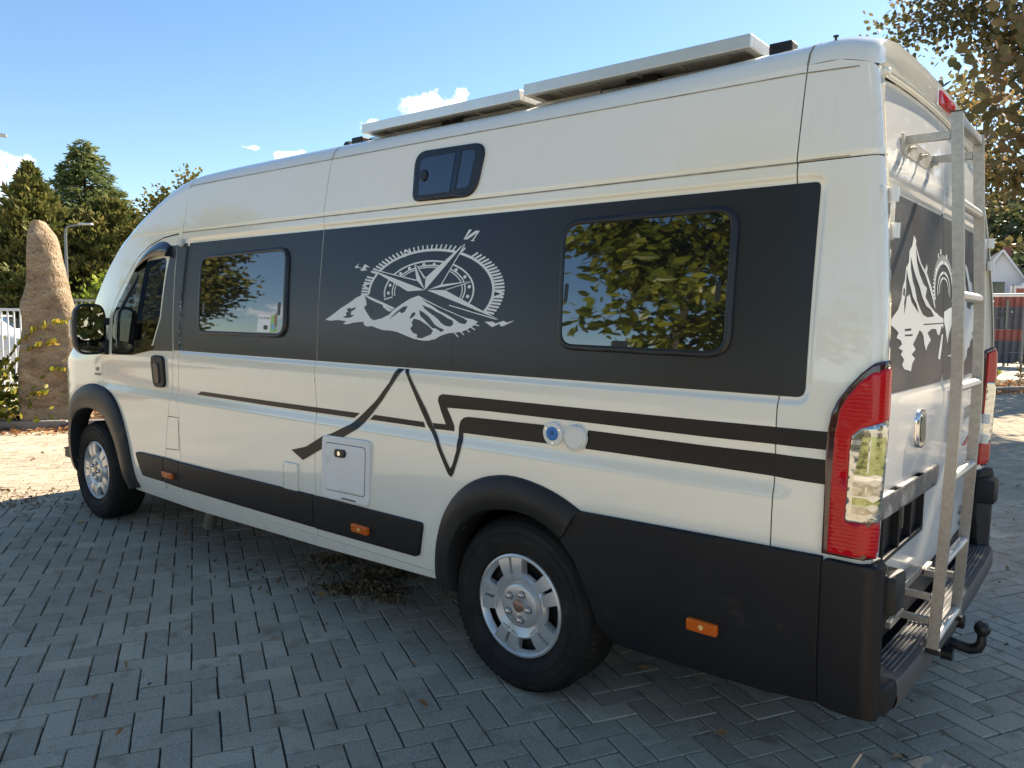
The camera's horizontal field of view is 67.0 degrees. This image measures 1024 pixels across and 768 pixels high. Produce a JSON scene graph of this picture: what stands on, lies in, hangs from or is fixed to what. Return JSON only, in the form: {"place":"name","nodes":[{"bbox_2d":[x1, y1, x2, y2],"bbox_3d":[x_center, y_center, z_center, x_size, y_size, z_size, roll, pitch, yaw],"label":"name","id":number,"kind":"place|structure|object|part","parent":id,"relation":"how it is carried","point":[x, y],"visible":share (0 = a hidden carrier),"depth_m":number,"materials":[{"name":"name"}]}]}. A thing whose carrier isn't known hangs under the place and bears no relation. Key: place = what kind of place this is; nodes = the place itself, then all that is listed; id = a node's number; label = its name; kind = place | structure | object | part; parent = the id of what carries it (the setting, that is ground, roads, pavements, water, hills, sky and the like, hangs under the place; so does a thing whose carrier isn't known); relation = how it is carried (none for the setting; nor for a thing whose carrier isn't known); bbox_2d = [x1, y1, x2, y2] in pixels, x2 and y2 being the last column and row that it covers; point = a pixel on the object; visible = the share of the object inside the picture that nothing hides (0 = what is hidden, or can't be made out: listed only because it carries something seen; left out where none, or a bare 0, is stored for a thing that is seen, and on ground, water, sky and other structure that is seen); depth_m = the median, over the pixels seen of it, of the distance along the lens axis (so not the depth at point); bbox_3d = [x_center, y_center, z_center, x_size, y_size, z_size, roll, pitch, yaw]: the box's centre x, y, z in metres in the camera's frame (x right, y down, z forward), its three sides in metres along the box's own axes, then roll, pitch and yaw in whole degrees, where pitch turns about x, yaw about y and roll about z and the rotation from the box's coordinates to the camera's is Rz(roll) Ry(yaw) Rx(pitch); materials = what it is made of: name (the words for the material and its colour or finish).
{"place":"outdoors","nodes":[
{"label":"outdoors","id":0,"kind":"place"},
{"bbox_2d":[0,392,1023,767],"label":"paving","id":1,"kind":"structure","parent":0,"point":[332,680],"depth_m":3.29,"materials":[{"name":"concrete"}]},
{"bbox_2d":[0,483,82,518],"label":"scattered leaves","id":2,"kind":"object","parent":1,"relation":"on","point":[19,496],"visible":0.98,"depth_m":6.32,"materials":[{"name":"brown plant"}]},
{"bbox_2d":[170,553,449,608],"bbox_3d":[-0.987,1.119,4.517,1.975,0.076,0.996,-1,5,-15],"label":"leaf heap","id":3,"kind":"object","parent":1,"relation":"on","point":[358,587],"visible":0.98,"depth_m":4.43,"materials":[{"name":"brown plant"}]},
{"bbox_2d":[8,443,1008,735],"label":"scattered leaves","id":4,"kind":"object","parent":1,"relation":"on","point":[422,701],"visible":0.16,"depth_m":3.41,"materials":[{"name":"brown plant"}]},
{"bbox_2d":[0,389,1023,434],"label":"kerb leaf drift","id":5,"kind":"object","parent":1,"relation":"on","point":[15,431],"visible":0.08,"depth_m":9.76,"materials":[{"name":"brown plant"}]},
{"bbox_2d":[65,33,998,721],"bbox_3d":[-0.679,-0.150,4.957,6.552,2.508,2.466,5,6,39],"label":"camper van","id":6,"kind":"object","parent":1,"relation":"on","point":[687,357],"visible":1,"depth_m":2.89,"materials":[{"name":"white paint"}]},
{"bbox_3d":[-2.480,-0.146,5.162,1.021,1.639,0.115,5,6,39],"label":"front door","id":7,"kind":"part","parent":6,"relation":"part of","materials":[{"name":"white paint"}]},
{"bbox_3d":[-1.525,-0.512,4.356,0.920,0.483,0.073,5,6,39],"label":"window frame","id":8,"kind":"part","parent":6,"relation":"part of","materials":[{"name":"rubber"}]},
{"bbox_3d":[-0.284,-0.920,3.377,0.417,0.234,0.054,5,6,39],"label":"sliding window","id":9,"kind":"part","parent":6,"relation":"part of","materials":[{"name":"rubber"}]},
{"bbox_3d":[0.453,-0.357,2.734,0.712,0.501,0.076,5,6,39],"label":"window frame","id":10,"kind":"part","parent":6,"relation":"part of","materials":[{"name":"rubber"}]},
{"bbox_3d":[1.389,-0.134,2.709,0.127,1.722,1.052,5,6,39],"label":"rear door","id":11,"kind":"part","parent":6,"relation":"part of","materials":[{"name":"white paint"}]},
{"bbox_3d":[1.961,-0.184,3.383,0.151,1.722,0.938,5,6,39],"label":"rear door","id":12,"kind":"part","parent":6,"relation":"part of","materials":[{"name":"white paint"}]},
{"bbox_2d":[892,482,1021,758],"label":"scattered leaves","id":13,"kind":"object","parent":1,"relation":"on","point":[898,755],"visible":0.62,"depth_m":2.92,"materials":[{"name":"brown plant"}]},
{"bbox_2d":[0,0,1023,236],"label":"sky","id":14,"kind":"structure","parent":0,"point":[159,86],"materials":[{"name":"blue"}]},
{"bbox_2d":[1,352,1023,405],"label":"ground","id":15,"kind":"structure","parent":0,"point":[1009,372],"depth_m":25.22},
{"bbox_2d":[0,315,21,373],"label":"parked car","id":16,"kind":"object","parent":15,"relation":"on","point":[11,332],"visible":0.12,"depth_m":17.52,"materials":[{"name":"white paint"}]},
{"bbox_3d":[-11.698,-1.453,18.224,0.352,0.256,1.239,-1,5,-16],"label":"rear window","id":17,"kind":"part","parent":16,"relation":"part of","materials":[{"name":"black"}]},
{"bbox_2d":[0,308,21,390],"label":"bar fence","id":18,"kind":"object","parent":15,"relation":"on","point":[9,309],"visible":0.13,"depth_m":13.35,"materials":[{"name":"white metal"}]},
{"bbox_2d":[0,158,96,320],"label":"conifer tree","id":19,"kind":"object","parent":15,"relation":"on","point":[29,192],"visible":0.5,"depth_m":32.69,"materials":[{"name":"green plant"}]},
{"bbox_2d":[64,223,93,281],"bbox_3d":[-15.407,-3.385,27.602,1.035,4.650,0.200,1,5,-1],"label":"street lamp","id":20,"kind":"object","parent":15,"relation":"on","point":[65,245],"visible":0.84,"depth_m":27.42,"materials":[{"name":"grey metal"}]},
{"bbox_2d":[73,299,95,305],"bbox_3d":[-7.924,-1.080,18.564,5.486,1.860,0.060,-1,6,-24],"label":"bar fence","id":21,"kind":"object","parent":15,"relation":"on","point":[82,300],"visible":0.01,"depth_m":17.63,"materials":[{"name":"grey metal"}]},
{"bbox_2d":[44,138,134,234],"bbox_3d":[-22.003,-6.450,40.217,10.626,12.335,10.671,-1,5,-15],"label":"spruce tree","id":22,"kind":"object","parent":15,"relation":"on","point":[71,181],"visible":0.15,"depth_m":39.26,"materials":[{"name":"green plant"}]},
{"bbox_2d":[69,264,109,305],"bbox_3d":[-13.878,-2.690,27.320,3.182,3.520,3.518,-2,6,-33],"label":"bright shrub","id":23,"kind":"object","parent":15,"relation":"on","point":[93,293],"visible":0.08,"depth_m":27.03,"materials":[{"name":"green plant"}]},
{"bbox_2d":[60,194,144,304],"bbox_3d":[-18.570,-5.268,35.622,6.708,6.907,6.697,5,6,39],"label":"conifer tree","id":24,"kind":"object","parent":15,"relation":"on","point":[105,236],"visible":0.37,"depth_m":34.09,"materials":[{"name":"green plant"}]},
{"bbox_2d":[119,163,202,224],"bbox_3d":[-14.583,-5.798,34.928,5.054,8.218,6.611,1,5,-2],"label":"yellowing tree","id":25,"kind":"object","parent":15,"relation":"on","point":[154,204],"visible":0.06,"depth_m":33.74,"materials":[{"name":"green plant"}]},
{"bbox_2d":[0,380,1021,420],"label":"planting bed","id":26,"kind":"object","parent":15,"relation":"on","point":[1012,385],"visible":0.05,"depth_m":14.76,"materials":[{"name":"soil"}]},
{"bbox_2d":[0,317,70,422],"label":"arching shrub","id":27,"kind":"object","parent":26,"relation":"on","point":[6,397],"visible":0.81,"depth_m":9.89,"materials":[{"name":"green plant"}]},
{"bbox_2d":[18,219,93,420],"bbox_3d":[-6.032,-0.777,10.202,0.899,2.689,0.535,-3,6,-37],"label":"standing stone","id":28,"kind":"object","parent":26,"relation":"on","point":[47,296],"visible":0.77,"depth_m":9.96,"materials":[{"name":"stone"}]},
{"bbox_2d":[0,379,1023,420],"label":"bed leaf litter","id":29,"kind":"object","parent":26,"relation":"on","point":[1009,382],"visible":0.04,"depth_m":17.93,"materials":[{"name":"brown plant"}]},
{"bbox_2d":[859,0,1023,220],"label":"maple tree","id":30,"kind":"object","parent":26,"relation":"on","point":[997,176],"visible":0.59,"depth_m":19.86,"materials":[{"name":"brown plant"}]},
{"bbox_2d":[1012,353,1023,383],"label":"weed","id":31,"kind":"object","parent":26,"relation":"on","point":[1020,375],"visible":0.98,"depth_m":18.82,"materials":[{"name":"brown"}]},
{"bbox_2d":[0,386,1023,430],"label":"kerb","id":32,"kind":"structure","parent":15,"relation":"on","point":[25,425],"depth_m":9.92,"materials":[{"name":"concrete"}]},
{"bbox_2d":[938,0,1023,169],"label":"maple tree","id":33,"kind":"object","parent":15,"relation":"on","point":[1004,56],"visible":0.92,"depth_m":10.39,"materials":[{"name":"green plant"}]},
{"bbox_2d":[993,299,1012,365],"bbox_3d":[17.382,-1.987,29.523,2.802,2.500,0.645,3,6,24],"label":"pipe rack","id":34,"kind":"object","parent":15,"relation":"on","point":[1006,315],"visible":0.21,"depth_m":28.69,"materials":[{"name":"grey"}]},
{"bbox_2d":[993,293,1023,367],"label":"pipe rail","id":35,"kind":"object","parent":15,"relation":"on","point":[1010,295],"visible":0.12,"depth_m":26.85,"materials":[{"name":"white metal"}]},
{"bbox_2d":[994,297,1023,363],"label":"fence","id":36,"kind":"object","parent":15,"relation":"on","point":[1007,344],"visible":0.7,"depth_m":28.68,"materials":[{"name":"grey"}]},
{"bbox_2d":[1007,284,1023,365],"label":"banner","id":37,"kind":"object","parent":15,"relation":"on","point":[1016,289],"visible":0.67,"depth_m":28.81,"materials":[{"name":"white metal"}]},
{"bbox_2d":[991,247,1023,340],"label":"house","id":38,"kind":"structure","parent":0,"point":[1006,273],"depth_m":50.40,"materials":[{"name":"white paint"}]},
{"bbox_2d":[992,280,1006,300],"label":"window","id":39,"kind":"structure","parent":38,"relation":"in","point":[998,286],"depth_m":50.53,"materials":[{"name":"white glass"}]},
{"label":"hill","id":40,"kind":"structure","parent":0,"visible":0},
{"bbox_2d":[985,183,1023,274],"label":"hill woods","id":41,"kind":"object","parent":40,"relation":"on","point":[1003,227],"visible":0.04,"depth_m":77.18,"materials":[{"name":"green plant"}]}
]}

